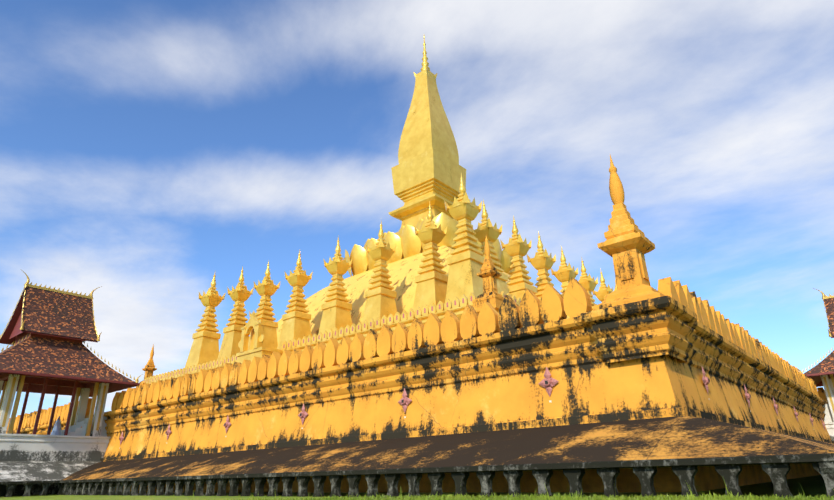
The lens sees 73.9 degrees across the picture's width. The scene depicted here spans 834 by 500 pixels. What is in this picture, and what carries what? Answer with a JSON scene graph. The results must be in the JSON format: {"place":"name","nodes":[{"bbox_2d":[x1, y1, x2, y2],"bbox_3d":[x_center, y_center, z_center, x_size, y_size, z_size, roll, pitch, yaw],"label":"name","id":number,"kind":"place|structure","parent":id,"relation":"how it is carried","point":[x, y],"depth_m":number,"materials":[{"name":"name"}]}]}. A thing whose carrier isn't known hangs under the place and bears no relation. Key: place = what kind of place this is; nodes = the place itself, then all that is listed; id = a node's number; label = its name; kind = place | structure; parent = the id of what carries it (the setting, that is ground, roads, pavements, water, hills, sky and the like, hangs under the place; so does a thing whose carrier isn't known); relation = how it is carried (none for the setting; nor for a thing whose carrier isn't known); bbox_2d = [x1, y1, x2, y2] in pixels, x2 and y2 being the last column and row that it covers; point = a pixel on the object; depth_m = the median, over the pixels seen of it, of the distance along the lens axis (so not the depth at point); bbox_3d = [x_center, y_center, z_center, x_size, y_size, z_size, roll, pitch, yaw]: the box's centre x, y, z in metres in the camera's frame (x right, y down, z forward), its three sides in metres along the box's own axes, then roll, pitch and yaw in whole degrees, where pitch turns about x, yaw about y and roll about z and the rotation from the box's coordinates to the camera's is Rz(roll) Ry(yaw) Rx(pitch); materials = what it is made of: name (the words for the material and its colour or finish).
{"place":"outdoors","nodes":[
{"label":"outdoors","id":0,"kind":"place"},
{"bbox_2d":[0,475,826,499],"bbox_3d":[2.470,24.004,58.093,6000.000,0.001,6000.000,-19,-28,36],"label":"ground","id":1,"kind":"structure","parent":0,"point":[812,486],"depth_m":16.73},
{"bbox_2d":[0,36,833,498],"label":"temple","id":2,"kind":"structure","parent":1,"relation":"on","point":[438,344],"depth_m":21.30,"materials":[{"name":"gold paint"},{"name":"plaster"},{"name":"stone"}]},
{"bbox_2d":[0,0,833,417],"label":"sky","id":3,"kind":"structure","parent":0,"point":[150,150],"materials":[{"name":"blue"}]},
{"bbox_2d":[175,478,833,499],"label":"grass","id":4,"kind":"structure","parent":0,"point":[585,497],"depth_m":10.32,"materials":[{"name":"green plant"}]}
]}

